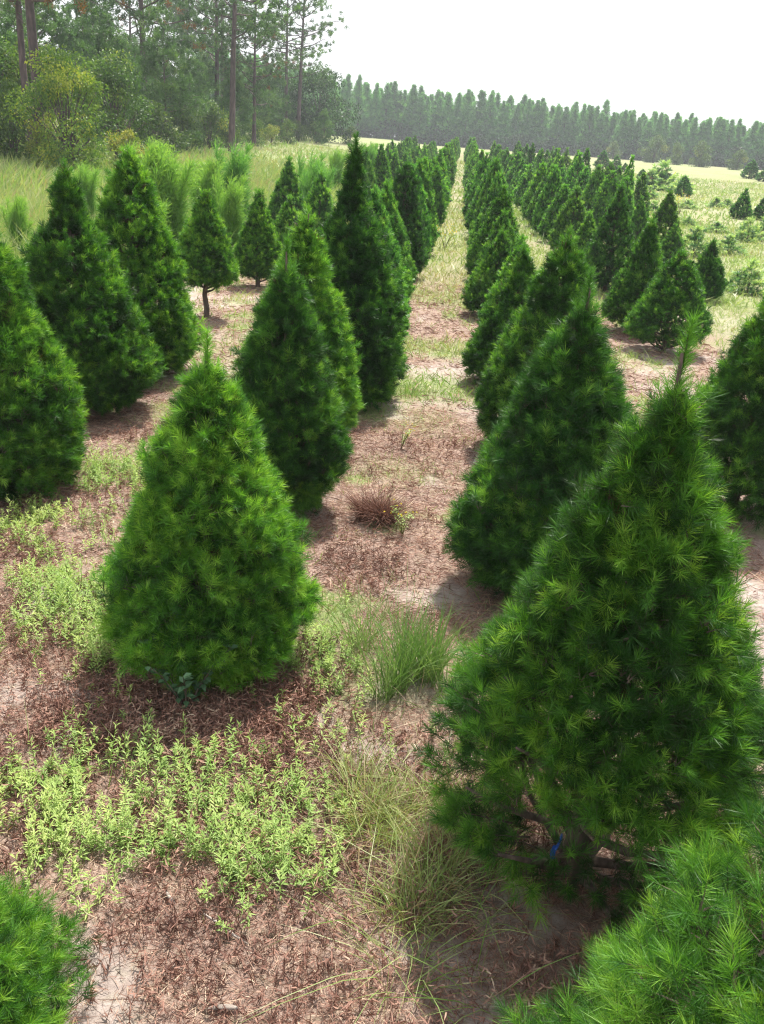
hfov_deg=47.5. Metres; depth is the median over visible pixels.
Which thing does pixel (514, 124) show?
plantation pine
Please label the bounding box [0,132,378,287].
tall meadow grass
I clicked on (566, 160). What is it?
christmas tree
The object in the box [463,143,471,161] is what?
christmas tree
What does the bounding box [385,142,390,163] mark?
christmas tree
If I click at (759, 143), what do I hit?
plantation pine
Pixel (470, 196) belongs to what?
christmas tree
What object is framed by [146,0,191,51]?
pine tree
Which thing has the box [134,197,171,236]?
feathery plant
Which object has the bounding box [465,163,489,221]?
christmas tree
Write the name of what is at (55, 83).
oak sapling
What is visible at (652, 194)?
young pine
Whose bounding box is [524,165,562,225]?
christmas tree
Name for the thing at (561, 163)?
christmas tree
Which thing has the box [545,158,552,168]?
christmas tree
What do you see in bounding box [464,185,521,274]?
christmas tree
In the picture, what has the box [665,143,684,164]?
shrub
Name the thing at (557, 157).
christmas tree
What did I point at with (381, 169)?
christmas tree
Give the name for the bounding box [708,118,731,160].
plantation pine
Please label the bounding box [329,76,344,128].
plantation pine
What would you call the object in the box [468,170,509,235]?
christmas tree
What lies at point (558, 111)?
plantation pine
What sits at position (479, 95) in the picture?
plantation pine
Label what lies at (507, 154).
christmas tree
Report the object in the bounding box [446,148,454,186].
christmas tree
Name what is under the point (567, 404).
christmas tree
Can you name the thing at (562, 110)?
plantation pine
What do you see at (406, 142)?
christmas tree
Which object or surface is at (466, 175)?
christmas tree
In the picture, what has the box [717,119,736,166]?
plantation pine
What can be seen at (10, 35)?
pine tree
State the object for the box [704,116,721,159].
plantation pine
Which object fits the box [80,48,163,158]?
leafy tree
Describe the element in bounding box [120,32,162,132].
pine tree
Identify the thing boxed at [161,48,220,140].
pine tree
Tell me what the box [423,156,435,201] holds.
christmas tree
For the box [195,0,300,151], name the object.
pine tree
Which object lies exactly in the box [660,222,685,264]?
christmas tree
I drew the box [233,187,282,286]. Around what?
christmas tree
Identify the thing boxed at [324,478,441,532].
dead grass mound
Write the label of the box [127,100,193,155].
shrub
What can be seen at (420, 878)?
grass clump
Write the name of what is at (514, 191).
christmas tree
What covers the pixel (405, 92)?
plantation pine
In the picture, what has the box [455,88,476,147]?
plantation pine
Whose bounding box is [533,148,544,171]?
christmas tree
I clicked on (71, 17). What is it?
pine tree
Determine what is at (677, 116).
plantation pine
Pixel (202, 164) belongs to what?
feathery plant
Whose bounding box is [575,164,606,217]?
christmas tree
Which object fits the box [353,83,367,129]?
plantation pine
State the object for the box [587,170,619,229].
christmas tree
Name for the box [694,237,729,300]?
christmas tree
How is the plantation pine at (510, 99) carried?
on the ground at (124, 968)
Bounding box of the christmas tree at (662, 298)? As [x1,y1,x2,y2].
[621,248,714,350]
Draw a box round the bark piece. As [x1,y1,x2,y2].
[166,890,174,903]
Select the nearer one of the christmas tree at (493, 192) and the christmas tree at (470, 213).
the christmas tree at (493, 192)
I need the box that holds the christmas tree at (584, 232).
[574,211,597,259]
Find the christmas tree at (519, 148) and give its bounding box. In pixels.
[514,145,521,157]
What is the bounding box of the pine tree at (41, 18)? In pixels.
[0,2,87,117]
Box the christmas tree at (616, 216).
[583,180,634,292]
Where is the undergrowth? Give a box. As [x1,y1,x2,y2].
[67,116,763,169]
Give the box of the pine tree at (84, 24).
[65,13,103,138]
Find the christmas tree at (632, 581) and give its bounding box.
[407,306,763,945]
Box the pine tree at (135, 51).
[104,44,169,141]
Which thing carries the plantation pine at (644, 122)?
on the ground at (124, 968)
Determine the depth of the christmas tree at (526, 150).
80.93 m
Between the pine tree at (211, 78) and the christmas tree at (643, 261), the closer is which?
the christmas tree at (643, 261)
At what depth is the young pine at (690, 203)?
53.56 m
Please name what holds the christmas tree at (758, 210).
on the ground at (124, 968)
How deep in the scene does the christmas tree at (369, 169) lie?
33.11 m
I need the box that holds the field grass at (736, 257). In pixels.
[0,141,763,1021]
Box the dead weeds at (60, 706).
[0,404,758,1023]
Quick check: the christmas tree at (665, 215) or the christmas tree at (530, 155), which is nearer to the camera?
the christmas tree at (665, 215)
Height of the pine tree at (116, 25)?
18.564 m
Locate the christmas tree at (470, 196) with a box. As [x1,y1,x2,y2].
[461,175,481,216]
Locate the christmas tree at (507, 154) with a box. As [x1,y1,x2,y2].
[501,149,509,170]
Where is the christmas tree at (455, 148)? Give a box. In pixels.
[453,139,458,159]
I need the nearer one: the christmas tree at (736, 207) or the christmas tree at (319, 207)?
the christmas tree at (319, 207)
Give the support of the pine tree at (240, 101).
on the ground at (124, 968)
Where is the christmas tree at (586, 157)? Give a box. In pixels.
[576,147,591,176]
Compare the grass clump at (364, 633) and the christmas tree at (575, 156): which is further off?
the christmas tree at (575, 156)
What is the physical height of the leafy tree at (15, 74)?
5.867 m
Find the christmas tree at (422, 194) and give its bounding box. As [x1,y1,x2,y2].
[396,163,433,256]
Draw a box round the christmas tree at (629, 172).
[620,155,634,195]
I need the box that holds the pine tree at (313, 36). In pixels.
[236,0,329,137]
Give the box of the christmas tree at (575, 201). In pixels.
[547,184,587,250]
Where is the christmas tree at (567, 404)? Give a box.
[438,264,642,608]
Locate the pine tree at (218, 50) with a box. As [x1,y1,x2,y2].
[169,0,275,131]
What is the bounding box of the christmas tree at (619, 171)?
[612,165,622,195]
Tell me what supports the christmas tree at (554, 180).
on the ground at (124, 968)
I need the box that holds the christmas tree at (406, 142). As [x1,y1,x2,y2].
[404,137,410,151]
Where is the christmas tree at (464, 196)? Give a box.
[462,162,478,202]
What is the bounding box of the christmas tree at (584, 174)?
[571,166,589,194]
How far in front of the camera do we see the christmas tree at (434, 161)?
37.47 m
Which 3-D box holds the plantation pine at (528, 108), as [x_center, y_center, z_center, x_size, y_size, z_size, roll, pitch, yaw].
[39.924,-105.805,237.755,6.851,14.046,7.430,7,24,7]
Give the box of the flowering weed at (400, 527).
[384,499,417,535]
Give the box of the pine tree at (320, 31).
[246,0,349,140]
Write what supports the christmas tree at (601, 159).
on the ground at (124, 968)
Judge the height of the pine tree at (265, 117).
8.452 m
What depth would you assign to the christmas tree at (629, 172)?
43.31 m
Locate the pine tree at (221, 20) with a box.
[192,0,260,115]
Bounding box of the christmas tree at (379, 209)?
[346,184,410,342]
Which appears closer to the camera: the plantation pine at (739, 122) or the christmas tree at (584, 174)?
the christmas tree at (584, 174)
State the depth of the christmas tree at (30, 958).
3.10 m
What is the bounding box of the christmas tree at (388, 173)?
[377,156,393,189]
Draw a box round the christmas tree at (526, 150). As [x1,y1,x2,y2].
[522,143,529,158]
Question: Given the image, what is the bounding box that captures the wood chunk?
[205,1004,239,1012]
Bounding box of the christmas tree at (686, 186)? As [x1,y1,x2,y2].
[674,175,692,196]
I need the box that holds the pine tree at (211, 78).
[184,54,227,134]
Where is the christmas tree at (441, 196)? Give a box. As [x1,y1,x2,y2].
[431,164,448,225]
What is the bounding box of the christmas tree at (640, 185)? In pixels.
[630,171,650,216]
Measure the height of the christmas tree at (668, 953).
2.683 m
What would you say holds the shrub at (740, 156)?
on the ground at (124, 968)
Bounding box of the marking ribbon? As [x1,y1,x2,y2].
[550,833,562,858]
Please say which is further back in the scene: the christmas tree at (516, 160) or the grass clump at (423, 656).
the christmas tree at (516, 160)
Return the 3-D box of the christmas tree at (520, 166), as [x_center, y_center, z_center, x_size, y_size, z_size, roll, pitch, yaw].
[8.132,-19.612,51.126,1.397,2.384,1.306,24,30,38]
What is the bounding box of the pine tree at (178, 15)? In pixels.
[169,0,220,59]
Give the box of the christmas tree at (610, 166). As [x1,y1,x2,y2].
[600,161,616,181]
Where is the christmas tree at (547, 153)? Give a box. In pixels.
[543,150,549,163]
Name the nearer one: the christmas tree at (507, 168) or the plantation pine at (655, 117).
the christmas tree at (507, 168)
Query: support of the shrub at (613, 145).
on the ground at (124, 968)
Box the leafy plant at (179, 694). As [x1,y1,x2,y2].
[136,634,237,714]
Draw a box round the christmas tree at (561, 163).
[557,156,566,179]
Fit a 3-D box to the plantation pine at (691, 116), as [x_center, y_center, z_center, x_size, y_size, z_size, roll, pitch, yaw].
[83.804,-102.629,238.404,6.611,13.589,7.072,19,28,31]
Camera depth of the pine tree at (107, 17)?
69.62 m
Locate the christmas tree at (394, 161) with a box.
[389,152,400,182]
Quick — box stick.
[204,913,247,944]
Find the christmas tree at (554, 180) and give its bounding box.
[531,164,562,233]
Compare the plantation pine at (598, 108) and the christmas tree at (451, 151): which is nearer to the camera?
the christmas tree at (451, 151)
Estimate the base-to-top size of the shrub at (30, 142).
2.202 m
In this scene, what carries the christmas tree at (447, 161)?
on the ground at (124, 968)
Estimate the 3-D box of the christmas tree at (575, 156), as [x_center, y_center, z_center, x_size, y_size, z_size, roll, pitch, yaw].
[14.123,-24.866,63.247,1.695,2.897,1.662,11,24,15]
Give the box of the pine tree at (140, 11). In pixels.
[84,0,225,139]
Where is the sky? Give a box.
[0,0,763,153]
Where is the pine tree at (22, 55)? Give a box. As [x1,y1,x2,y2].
[15,0,32,148]
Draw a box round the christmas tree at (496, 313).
[458,240,537,384]
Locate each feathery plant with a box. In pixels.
[0,194,36,250]
[72,159,103,218]
[117,135,183,240]
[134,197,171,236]
[150,144,201,241]
[185,158,216,213]
[188,156,228,216]
[211,136,258,221]
[211,170,251,247]
[293,148,327,210]
[299,155,340,225]
[326,147,348,187]
[361,142,377,177]
[365,142,378,148]
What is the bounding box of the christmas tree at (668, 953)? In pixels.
[484,787,763,1023]
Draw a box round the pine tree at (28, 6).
[0,0,110,162]
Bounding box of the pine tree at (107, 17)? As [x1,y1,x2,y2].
[59,0,137,122]
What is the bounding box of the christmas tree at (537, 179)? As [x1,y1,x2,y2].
[519,162,547,218]
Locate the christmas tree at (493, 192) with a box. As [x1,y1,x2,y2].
[466,170,503,253]
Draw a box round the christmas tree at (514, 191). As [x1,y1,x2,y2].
[510,165,528,202]
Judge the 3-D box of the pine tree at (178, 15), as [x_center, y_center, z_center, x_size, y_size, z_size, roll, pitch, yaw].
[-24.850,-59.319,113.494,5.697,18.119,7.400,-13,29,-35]
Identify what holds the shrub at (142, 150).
on the ground at (124, 968)
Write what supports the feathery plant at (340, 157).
on the ground at (124, 968)
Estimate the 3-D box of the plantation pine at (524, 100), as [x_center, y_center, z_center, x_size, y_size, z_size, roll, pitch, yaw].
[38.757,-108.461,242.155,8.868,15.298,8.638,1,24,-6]
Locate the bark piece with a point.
(169, 896)
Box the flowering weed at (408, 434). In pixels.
[400,416,415,448]
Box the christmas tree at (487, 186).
[466,157,507,243]
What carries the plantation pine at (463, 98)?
on the ground at (124, 968)
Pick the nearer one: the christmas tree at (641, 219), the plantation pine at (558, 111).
the christmas tree at (641, 219)
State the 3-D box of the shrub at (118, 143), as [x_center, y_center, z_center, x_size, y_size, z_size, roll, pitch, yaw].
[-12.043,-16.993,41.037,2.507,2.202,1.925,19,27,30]
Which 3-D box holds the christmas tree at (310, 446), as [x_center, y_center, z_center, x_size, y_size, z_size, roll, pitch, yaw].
[-0.784,-1.046,6.944,1.241,2.380,1.242,6,24,3]
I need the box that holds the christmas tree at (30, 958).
[0,868,104,1023]
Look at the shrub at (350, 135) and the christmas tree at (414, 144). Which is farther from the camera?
the shrub at (350, 135)
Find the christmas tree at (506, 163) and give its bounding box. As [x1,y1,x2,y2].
[501,154,511,173]
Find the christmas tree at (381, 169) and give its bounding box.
[369,143,394,194]
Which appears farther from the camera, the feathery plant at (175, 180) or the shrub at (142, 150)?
the shrub at (142, 150)
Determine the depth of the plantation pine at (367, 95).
233.99 m
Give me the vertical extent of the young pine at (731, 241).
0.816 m
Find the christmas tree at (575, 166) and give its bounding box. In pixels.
[563,152,585,191]
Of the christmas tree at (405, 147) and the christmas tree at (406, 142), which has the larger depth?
the christmas tree at (406, 142)
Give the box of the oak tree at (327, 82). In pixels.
[282,63,363,142]
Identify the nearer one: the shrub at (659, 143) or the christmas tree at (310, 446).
the christmas tree at (310, 446)
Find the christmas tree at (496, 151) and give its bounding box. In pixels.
[492,144,501,160]
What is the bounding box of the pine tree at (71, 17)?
[39,0,106,48]
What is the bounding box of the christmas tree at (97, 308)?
[16,157,168,416]
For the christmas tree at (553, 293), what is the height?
2.410 m
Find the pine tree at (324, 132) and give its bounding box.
[313,108,335,143]
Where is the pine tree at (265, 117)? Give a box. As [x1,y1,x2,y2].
[236,61,285,139]
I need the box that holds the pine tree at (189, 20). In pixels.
[163,0,197,44]
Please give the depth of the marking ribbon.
3.57 m
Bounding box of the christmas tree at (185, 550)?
[90,322,328,698]
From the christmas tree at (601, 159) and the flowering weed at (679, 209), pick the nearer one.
the flowering weed at (679, 209)
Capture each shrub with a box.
[0,76,49,164]
[24,119,60,166]
[78,102,125,142]
[103,127,142,166]
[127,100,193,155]
[135,144,156,161]
[162,106,205,152]
[175,99,228,148]
[215,111,247,147]
[240,118,264,146]
[260,124,280,145]
[273,118,296,144]
[289,120,310,141]
[305,121,322,143]
[340,125,357,144]
[607,140,622,158]
[637,134,667,162]
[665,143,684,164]
[687,140,713,167]
[725,150,747,169]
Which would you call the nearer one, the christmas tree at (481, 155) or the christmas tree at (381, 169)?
the christmas tree at (381, 169)
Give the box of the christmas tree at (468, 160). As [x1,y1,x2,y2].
[464,148,478,173]
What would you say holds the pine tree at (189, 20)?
on the ground at (124, 968)
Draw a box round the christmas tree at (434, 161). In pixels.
[431,157,445,200]
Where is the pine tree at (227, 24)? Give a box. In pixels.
[197,0,248,107]
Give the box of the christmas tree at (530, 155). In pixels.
[525,142,535,167]
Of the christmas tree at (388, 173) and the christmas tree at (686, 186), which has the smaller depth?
the christmas tree at (388, 173)
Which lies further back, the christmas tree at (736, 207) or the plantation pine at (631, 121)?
the plantation pine at (631, 121)
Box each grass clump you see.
[195,789,585,1023]
[288,698,533,885]
[300,730,573,1013]
[316,564,501,702]
[316,571,473,688]
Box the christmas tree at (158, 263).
[78,143,206,378]
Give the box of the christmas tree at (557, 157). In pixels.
[553,148,560,164]
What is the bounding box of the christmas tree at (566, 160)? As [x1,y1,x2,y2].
[563,147,571,169]
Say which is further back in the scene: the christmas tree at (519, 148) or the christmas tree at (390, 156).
the christmas tree at (519, 148)
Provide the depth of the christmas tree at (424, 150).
77.89 m
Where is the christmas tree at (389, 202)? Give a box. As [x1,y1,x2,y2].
[378,178,415,303]
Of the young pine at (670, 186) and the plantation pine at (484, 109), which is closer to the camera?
the young pine at (670, 186)
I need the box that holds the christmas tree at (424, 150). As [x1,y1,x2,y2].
[422,142,427,159]
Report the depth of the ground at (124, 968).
4.70 m
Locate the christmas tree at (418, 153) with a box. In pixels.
[415,146,421,158]
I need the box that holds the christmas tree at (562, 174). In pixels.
[560,167,565,186]
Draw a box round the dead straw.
[0,447,537,1023]
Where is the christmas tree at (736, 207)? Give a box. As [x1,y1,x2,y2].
[728,188,752,218]
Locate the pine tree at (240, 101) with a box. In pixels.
[212,71,259,141]
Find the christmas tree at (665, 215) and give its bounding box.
[650,190,682,256]
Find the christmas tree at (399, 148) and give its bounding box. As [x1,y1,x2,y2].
[396,143,402,161]
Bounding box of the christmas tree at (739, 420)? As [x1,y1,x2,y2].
[692,292,763,533]
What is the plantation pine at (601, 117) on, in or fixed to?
on the ground at (124, 968)
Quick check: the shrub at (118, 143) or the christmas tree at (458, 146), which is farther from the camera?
the christmas tree at (458, 146)
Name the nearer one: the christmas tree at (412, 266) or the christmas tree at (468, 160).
the christmas tree at (412, 266)
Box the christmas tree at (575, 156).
[567,149,580,174]
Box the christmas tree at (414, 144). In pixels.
[412,137,415,149]
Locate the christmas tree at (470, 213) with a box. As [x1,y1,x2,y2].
[464,157,504,236]
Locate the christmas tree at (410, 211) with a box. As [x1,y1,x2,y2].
[391,160,430,275]
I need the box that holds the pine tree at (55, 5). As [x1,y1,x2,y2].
[0,0,85,133]
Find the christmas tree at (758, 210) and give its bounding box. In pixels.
[751,198,763,219]
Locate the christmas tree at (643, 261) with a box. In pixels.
[600,214,665,329]
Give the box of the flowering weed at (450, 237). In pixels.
[438,223,456,249]
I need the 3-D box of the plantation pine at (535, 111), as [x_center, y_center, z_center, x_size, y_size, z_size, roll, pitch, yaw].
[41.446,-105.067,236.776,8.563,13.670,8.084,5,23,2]
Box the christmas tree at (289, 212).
[272,194,300,249]
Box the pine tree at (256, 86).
[208,0,299,146]
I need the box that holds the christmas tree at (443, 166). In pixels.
[436,148,452,196]
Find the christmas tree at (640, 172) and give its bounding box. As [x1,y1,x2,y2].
[636,169,645,178]
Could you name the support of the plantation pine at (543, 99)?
on the ground at (124, 968)
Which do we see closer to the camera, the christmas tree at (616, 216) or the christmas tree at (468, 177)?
the christmas tree at (616, 216)
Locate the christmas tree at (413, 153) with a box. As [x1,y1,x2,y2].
[408,149,416,163]
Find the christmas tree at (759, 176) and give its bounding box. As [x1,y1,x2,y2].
[755,170,763,181]
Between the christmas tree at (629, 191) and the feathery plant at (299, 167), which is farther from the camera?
the christmas tree at (629, 191)
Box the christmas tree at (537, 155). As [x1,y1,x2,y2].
[532,150,539,167]
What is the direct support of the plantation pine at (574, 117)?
on the ground at (124, 968)
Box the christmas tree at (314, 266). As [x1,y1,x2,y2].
[235,203,365,436]
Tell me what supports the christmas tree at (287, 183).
on the ground at (124, 968)
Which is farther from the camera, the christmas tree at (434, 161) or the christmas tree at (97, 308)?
the christmas tree at (434, 161)
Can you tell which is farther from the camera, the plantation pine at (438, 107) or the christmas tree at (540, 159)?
the plantation pine at (438, 107)
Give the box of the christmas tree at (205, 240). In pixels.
[176,187,239,317]
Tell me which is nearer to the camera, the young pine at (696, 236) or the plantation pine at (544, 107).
the young pine at (696, 236)
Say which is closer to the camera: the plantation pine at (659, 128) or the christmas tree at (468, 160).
the christmas tree at (468, 160)
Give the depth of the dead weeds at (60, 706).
4.33 m
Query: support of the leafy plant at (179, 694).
on the ground at (124, 968)
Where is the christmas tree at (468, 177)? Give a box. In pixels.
[464,160,475,192]
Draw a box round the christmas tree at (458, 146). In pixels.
[455,137,459,157]
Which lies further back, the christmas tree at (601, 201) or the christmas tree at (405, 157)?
the christmas tree at (405, 157)
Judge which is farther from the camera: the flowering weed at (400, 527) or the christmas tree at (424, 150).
the christmas tree at (424, 150)
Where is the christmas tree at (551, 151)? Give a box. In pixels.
[546,146,554,165]
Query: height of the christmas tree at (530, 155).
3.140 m
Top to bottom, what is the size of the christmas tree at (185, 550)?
2.140 m
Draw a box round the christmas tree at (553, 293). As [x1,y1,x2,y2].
[471,223,610,444]
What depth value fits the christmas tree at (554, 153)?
78.54 m
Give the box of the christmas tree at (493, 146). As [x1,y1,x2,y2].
[489,142,495,156]
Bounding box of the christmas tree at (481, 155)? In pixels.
[466,149,484,191]
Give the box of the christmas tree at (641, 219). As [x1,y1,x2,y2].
[627,195,648,247]
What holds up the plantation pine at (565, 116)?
on the ground at (124, 968)
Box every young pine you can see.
[634,158,679,189]
[635,168,666,190]
[642,185,659,198]
[649,199,659,212]
[661,174,696,194]
[677,199,698,208]
[680,215,696,226]
[683,224,709,255]
[703,221,729,233]
[705,196,725,208]
[715,233,749,255]
[722,198,733,205]
[725,256,763,295]
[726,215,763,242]
[744,216,763,240]
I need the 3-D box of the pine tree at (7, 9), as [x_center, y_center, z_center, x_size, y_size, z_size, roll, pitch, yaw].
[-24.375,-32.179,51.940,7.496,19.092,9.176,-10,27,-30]
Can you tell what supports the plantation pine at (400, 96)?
on the ground at (124, 968)
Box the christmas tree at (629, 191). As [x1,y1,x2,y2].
[603,176,636,231]
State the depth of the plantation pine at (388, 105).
236.11 m
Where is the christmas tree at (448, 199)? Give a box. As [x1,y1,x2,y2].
[440,167,452,206]
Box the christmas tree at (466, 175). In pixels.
[463,155,477,182]
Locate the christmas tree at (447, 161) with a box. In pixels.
[441,147,451,187]
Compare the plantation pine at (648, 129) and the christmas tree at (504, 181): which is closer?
the christmas tree at (504, 181)
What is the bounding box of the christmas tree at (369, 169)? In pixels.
[361,147,376,201]
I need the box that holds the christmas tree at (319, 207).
[300,169,335,235]
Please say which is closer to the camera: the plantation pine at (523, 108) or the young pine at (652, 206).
the young pine at (652, 206)
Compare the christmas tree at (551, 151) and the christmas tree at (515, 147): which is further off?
the christmas tree at (515, 147)
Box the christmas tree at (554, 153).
[549,148,557,164]
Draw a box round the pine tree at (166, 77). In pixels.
[157,58,172,104]
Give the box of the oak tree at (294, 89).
[251,70,313,138]
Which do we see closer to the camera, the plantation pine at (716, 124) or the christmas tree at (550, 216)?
the christmas tree at (550, 216)
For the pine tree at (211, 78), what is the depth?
83.34 m
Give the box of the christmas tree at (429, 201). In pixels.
[415,157,442,253]
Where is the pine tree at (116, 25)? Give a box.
[106,0,171,59]
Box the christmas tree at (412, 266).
[394,205,418,287]
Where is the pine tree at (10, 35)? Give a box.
[0,7,69,137]
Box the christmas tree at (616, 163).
[612,155,621,168]
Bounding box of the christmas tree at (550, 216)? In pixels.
[536,183,572,240]
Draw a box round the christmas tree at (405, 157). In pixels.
[401,152,409,170]
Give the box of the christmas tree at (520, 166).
[509,158,525,191]
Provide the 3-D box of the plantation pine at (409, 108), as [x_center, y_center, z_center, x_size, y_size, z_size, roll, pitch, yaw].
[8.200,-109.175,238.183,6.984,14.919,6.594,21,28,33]
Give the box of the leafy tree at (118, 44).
[66,15,137,151]
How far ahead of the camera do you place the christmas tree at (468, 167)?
58.06 m
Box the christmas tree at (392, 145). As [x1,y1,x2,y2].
[390,139,395,152]
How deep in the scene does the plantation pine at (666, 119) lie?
229.97 m
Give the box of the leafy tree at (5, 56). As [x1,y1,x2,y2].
[0,34,29,123]
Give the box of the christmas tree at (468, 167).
[462,155,474,186]
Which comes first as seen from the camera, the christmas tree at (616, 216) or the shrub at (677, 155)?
the christmas tree at (616, 216)
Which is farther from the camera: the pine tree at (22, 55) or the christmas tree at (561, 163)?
the christmas tree at (561, 163)
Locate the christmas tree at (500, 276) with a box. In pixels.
[475,233,530,325]
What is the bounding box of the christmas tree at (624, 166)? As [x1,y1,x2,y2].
[621,162,626,171]
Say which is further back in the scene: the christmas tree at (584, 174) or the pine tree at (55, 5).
the pine tree at (55, 5)
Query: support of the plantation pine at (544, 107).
on the ground at (124, 968)
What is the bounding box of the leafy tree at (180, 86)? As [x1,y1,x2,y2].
[133,20,210,150]
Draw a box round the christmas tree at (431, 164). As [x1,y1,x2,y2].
[428,160,433,171]
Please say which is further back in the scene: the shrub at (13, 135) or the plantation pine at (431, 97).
the plantation pine at (431, 97)
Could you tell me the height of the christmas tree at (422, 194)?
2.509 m
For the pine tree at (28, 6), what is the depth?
37.15 m
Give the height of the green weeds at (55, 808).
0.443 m
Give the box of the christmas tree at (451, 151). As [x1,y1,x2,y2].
[448,144,455,175]
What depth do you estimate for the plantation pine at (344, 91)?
223.00 m
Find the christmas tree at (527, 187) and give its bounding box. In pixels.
[519,162,541,203]
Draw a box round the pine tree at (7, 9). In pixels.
[0,0,25,20]
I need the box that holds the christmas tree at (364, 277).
[312,131,413,412]
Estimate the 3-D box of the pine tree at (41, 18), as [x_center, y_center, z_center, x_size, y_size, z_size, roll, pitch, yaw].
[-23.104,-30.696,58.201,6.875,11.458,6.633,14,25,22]
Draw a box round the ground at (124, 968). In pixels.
[0,118,763,1023]
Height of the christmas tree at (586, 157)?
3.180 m
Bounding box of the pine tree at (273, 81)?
[249,63,297,137]
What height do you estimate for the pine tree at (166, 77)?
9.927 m
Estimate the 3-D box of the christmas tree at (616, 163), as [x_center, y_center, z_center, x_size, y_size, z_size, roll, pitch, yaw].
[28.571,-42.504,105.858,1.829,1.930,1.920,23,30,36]
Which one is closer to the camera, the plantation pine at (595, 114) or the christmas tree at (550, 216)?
the christmas tree at (550, 216)
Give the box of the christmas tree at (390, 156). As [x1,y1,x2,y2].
[388,150,396,175]
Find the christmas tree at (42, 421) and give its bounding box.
[0,230,91,505]
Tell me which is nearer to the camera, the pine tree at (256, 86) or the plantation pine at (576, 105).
the pine tree at (256, 86)
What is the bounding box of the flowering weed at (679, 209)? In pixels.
[676,193,689,213]
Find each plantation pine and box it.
[219,53,238,115]
[229,56,252,126]
[296,73,310,119]
[306,67,318,121]
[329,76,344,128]
[339,78,354,134]
[342,73,358,133]
[352,74,369,130]
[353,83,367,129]
[358,82,371,136]
[361,83,376,137]
[368,82,386,133]
[376,88,387,133]
[377,81,399,137]
[383,81,404,137]
[392,90,405,138]
[398,84,424,136]
[401,89,407,140]
[402,85,416,131]
[407,95,432,143]
[418,85,430,111]
[420,96,435,141]
[428,89,443,138]
[428,94,434,110]
[428,96,447,141]
[436,92,457,144]
[449,92,464,137]
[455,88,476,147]
[456,94,468,144]
[468,89,490,141]
[471,90,491,148]
[481,92,497,148]
[491,100,509,143]
[492,91,501,137]
[495,103,512,149]
[505,95,513,146]
[506,104,524,150]
[507,102,525,147]
[518,98,533,146]
[520,93,528,118]
[521,100,546,144]
[521,104,526,144]
[529,97,551,152]
[529,101,551,152]
[546,105,561,145]
[549,105,553,120]
[549,106,565,143]
[553,106,573,150]
[560,108,579,149]
[563,101,583,146]
[571,102,589,149]
[579,105,596,149]
[584,108,600,151]
[590,112,609,152]
[593,105,600,138]
[596,115,613,152]
[601,99,610,116]
[601,111,617,151]
[610,109,634,155]
[618,111,636,159]
[625,117,644,155]
[626,109,636,158]
[634,120,654,157]
[638,119,648,160]
[648,111,665,153]
[651,111,658,128]
[657,116,671,155]
[664,111,681,152]
[665,119,685,156]
[669,119,693,158]
[683,116,699,163]
[688,112,694,124]
[688,121,709,160]
[692,116,713,151]
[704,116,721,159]
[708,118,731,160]
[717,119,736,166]
[726,125,742,162]
[735,118,744,149]
[738,120,759,160]
[738,125,746,148]
[743,123,763,166]
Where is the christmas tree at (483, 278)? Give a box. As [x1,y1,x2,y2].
[459,225,513,315]
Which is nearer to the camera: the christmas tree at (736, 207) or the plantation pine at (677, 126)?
the christmas tree at (736, 207)
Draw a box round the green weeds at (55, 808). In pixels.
[0,419,436,934]
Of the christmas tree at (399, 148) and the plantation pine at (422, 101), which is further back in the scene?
the plantation pine at (422, 101)
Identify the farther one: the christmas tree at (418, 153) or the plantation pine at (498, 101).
the plantation pine at (498, 101)
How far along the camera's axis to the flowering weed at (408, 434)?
9.03 m
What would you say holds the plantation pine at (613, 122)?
on the ground at (124, 968)
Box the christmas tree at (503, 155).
[500,147,508,165]
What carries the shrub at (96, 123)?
on the ground at (124, 968)
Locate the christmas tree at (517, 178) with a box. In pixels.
[509,164,528,194]
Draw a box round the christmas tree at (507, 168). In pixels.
[503,155,513,176]
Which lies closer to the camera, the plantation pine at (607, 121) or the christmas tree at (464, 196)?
the christmas tree at (464, 196)
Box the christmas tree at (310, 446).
[227,228,355,518]
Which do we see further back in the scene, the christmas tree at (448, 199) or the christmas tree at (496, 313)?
the christmas tree at (448, 199)
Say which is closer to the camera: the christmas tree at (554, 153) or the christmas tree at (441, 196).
the christmas tree at (441, 196)
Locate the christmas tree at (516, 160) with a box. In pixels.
[505,151,520,188]
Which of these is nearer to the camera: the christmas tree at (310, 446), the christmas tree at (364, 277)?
the christmas tree at (310, 446)
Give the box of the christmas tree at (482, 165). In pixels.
[469,152,492,189]
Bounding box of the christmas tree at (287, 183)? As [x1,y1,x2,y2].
[268,155,304,225]
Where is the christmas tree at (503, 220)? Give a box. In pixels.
[473,208,517,271]
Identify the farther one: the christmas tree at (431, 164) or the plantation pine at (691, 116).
the plantation pine at (691, 116)
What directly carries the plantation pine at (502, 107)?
on the ground at (124, 968)
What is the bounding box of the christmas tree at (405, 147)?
[402,140,407,152]
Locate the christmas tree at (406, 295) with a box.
[383,211,411,315]
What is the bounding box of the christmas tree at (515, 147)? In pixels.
[512,141,520,155]
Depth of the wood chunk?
3.20 m
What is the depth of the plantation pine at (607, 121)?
233.99 m
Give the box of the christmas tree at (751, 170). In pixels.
[740,159,758,178]
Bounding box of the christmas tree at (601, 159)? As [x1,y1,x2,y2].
[592,150,609,168]
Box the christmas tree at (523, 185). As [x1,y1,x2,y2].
[513,163,533,206]
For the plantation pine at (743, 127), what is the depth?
226.94 m
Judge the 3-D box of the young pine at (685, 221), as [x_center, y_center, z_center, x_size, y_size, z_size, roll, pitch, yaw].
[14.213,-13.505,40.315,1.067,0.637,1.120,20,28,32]
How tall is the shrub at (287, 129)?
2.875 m
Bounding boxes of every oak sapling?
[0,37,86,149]
[0,39,124,174]

